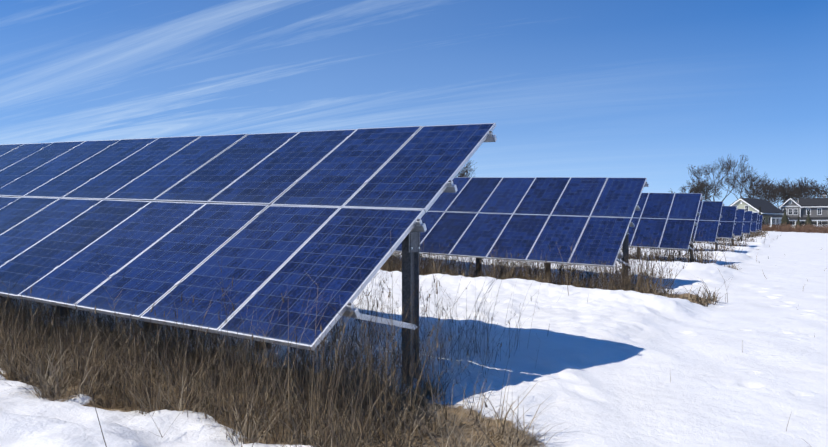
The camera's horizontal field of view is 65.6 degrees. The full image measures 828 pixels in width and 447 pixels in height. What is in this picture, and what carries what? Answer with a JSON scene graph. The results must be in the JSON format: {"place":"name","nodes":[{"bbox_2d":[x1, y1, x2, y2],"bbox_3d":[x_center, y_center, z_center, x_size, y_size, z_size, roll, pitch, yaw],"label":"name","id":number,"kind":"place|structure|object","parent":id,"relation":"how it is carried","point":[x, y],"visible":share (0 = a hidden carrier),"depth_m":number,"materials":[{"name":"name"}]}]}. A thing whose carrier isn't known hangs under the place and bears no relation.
{"place":"outdoors","nodes":[
{"label":"outdoors","id":0,"kind":"place"},
{"bbox_2d":[0,230,827,446],"bbox_3d":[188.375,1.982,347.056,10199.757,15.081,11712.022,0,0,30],"label":"snow field","id":1,"kind":"structure","parent":0,"point":[612,360],"depth_m":7.39,"materials":[{"name":"white snow"}]},
{"bbox_2d":[0,221,548,446],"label":"dry grass row","id":2,"kind":"object","parent":1,"relation":"on","point":[166,352],"visible":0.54,"depth_m":5.43,"materials":[{"name":"brown plant"}]},
{"bbox_2d":[0,297,588,446],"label":"dry grass tussocks","id":3,"kind":"object","parent":1,"relation":"on","point":[50,387],"visible":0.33,"depth_m":5.22,"materials":[{"name":"brown plant"}]},
{"bbox_2d":[5,131,762,384],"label":"solar panel supports","id":4,"kind":"object","parent":1,"relation":"on","point":[410,250],"visible":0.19,"depth_m":6.25,"materials":[{"name":"grey metal"}]},
{"bbox_2d":[0,123,762,350],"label":"solar panels","id":5,"kind":"object","parent":4,"relation":"on","point":[161,243],"visible":1,"depth_m":7.77,"materials":[{"name":"blue glass"}]},
{"bbox_2d":[455,160,474,176],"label":"bare tree","id":6,"kind":"object","parent":1,"relation":"on","point":[464,170],"visible":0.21,"depth_m":252.08,"materials":[{"name":"brown plant"}]},
{"bbox_2d":[380,232,733,303],"bbox_3d":[0.266,0.845,17.845,15.454,2.058,6.638,0,0,30],"label":"dry grass row","id":7,"kind":"object","parent":1,"relation":"on","point":[530,271],"visible":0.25,"depth_m":14.94,"materials":[{"name":"brown plant"}]},
{"bbox_2d":[388,259,725,306],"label":"dry grass tussocks","id":8,"kind":"object","parent":1,"relation":"on","point":[709,298],"visible":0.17,"depth_m":13.77,"materials":[{"name":"brown plant"}]},
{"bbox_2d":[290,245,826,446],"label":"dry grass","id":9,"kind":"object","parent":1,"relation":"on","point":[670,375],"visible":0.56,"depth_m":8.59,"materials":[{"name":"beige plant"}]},
{"bbox_2d":[619,231,732,266],"bbox_3d":[4.765,0.767,27.097,15.729,2.022,6.644,0,0,30],"label":"dry grass row","id":10,"kind":"object","parent":1,"relation":"on","point":[680,255],"visible":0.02,"depth_m":23.67,"materials":[{"name":"brown plant"}]},
{"bbox_2d":[618,251,738,269],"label":"dry grass tussocks","id":11,"kind":"object","parent":1,"relation":"on","point":[701,261],"visible":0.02,"depth_m":22.97,"materials":[{"name":"brown plant"}]},
{"bbox_2d":[629,239,741,252],"bbox_3d":[9.655,0.910,36.805,16.422,1.715,4.902,0,0,30],"label":"dry grass row","id":12,"kind":"object","parent":1,"relation":"on","point":[721,250],"visible":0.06,"depth_m":32.31,"materials":[{"name":"brown plant"}]},
{"bbox_2d":[668,183,708,200],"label":"bare tree","id":13,"kind":"object","parent":1,"relation":"on","point":[693,189],"visible":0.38,"depth_m":249.97,"materials":[{"name":"brown plant"}]},
{"bbox_2d":[686,179,721,203],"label":"bare tree","id":14,"kind":"object","parent":1,"relation":"on","point":[707,187],"visible":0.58,"depth_m":274.04,"materials":[{"name":"brown plant"}]},
{"bbox_2d":[685,155,749,200],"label":"bare tree","id":15,"kind":"object","parent":1,"relation":"on","point":[712,169],"visible":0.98,"depth_m":243.84,"materials":[{"name":"brown plant"}]},
{"bbox_2d":[696,237,749,246],"bbox_3d":[14.557,0.895,46.188,17.400,1.733,5.415,0,0,30],"label":"dry grass row","id":16,"kind":"object","parent":1,"relation":"on","point":[743,244],"visible":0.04,"depth_m":41.53,"materials":[{"name":"brown plant"}]},
{"bbox_2d":[718,234,764,242],"bbox_3d":[19.563,0.859,55.100,18.795,1.843,4.866,0,0,30],"label":"dry grass row","id":17,"kind":"object","parent":1,"relation":"on","point":[751,239],"visible":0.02,"depth_m":50.71,"materials":[{"name":"brown plant"}]},
{"bbox_2d":[717,166,781,200],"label":"bare tree","id":18,"kind":"object","parent":1,"relation":"on","point":[754,180],"visible":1,"depth_m":227.03,"materials":[{"name":"brown plant"}]},
{"bbox_2d":[729,198,788,226],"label":"house","id":19,"kind":"structure","parent":1,"relation":"on","point":[772,214],"depth_m":157.64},
{"bbox_2d":[745,230,777,237],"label":"dry grass row","id":20,"kind":"object","parent":1,"relation":"on","point":[757,234],"depth_m":68.14,"materials":[{"name":"brown plant"}]},
{"bbox_2d":[744,183,791,203],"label":"bare tree","id":21,"kind":"object","parent":1,"relation":"on","point":[766,193],"visible":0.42,"depth_m":242.06,"materials":[{"name":"brown plant"}]},
{"bbox_2d":[762,179,796,207],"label":"bare tree","id":22,"kind":"object","parent":1,"relation":"on","point":[785,181],"visible":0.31,"depth_m":282.64,"materials":[{"name":"brown plant"}]},
{"bbox_2d":[781,208,788,224],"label":"arborvitae","id":23,"kind":"object","parent":1,"relation":"on","point":[783,220],"depth_m":151.36,"materials":[{"name":"green plant"}]},
{"bbox_2d":[761,222,827,232],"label":"brush field edge","id":24,"kind":"object","parent":1,"relation":"on","point":[809,228],"visible":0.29,"depth_m":135.04,"materials":[{"name":"brown plant"}]},
{"bbox_2d":[776,178,826,202],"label":"bare tree","id":25,"kind":"object","parent":1,"relation":"on","point":[800,191],"visible":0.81,"depth_m":232.46,"materials":[{"name":"brown plant"}]},
{"bbox_2d":[779,195,827,226],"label":"grey house","id":26,"kind":"structure","parent":1,"relation":"on","point":[817,208],"depth_m":167.71,"materials":[{"name":"grey wood"}]},
{"bbox_2d":[786,177,820,200],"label":"bare tree","id":27,"kind":"object","parent":1,"relation":"on","point":[813,184],"visible":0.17,"depth_m":251.29,"materials":[{"name":"brown plant"}]},
{"bbox_2d":[805,211,811,225],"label":"arborvitae","id":28,"kind":"object","parent":1,"relation":"on","point":[808,220],"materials":[{"name":"green plant"}]},
{"bbox_2d":[805,177,827,197],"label":"bare tree","id":29,"kind":"object","parent":1,"relation":"on","point":[821,188],"visible":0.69,"depth_m":238.55,"materials":[{"name":"brown plant"}]},
{"bbox_2d":[0,0,827,207],"label":"sky","id":30,"kind":"structure","parent":0,"point":[653,90],"materials":[{"name":"blue"}]}
]}

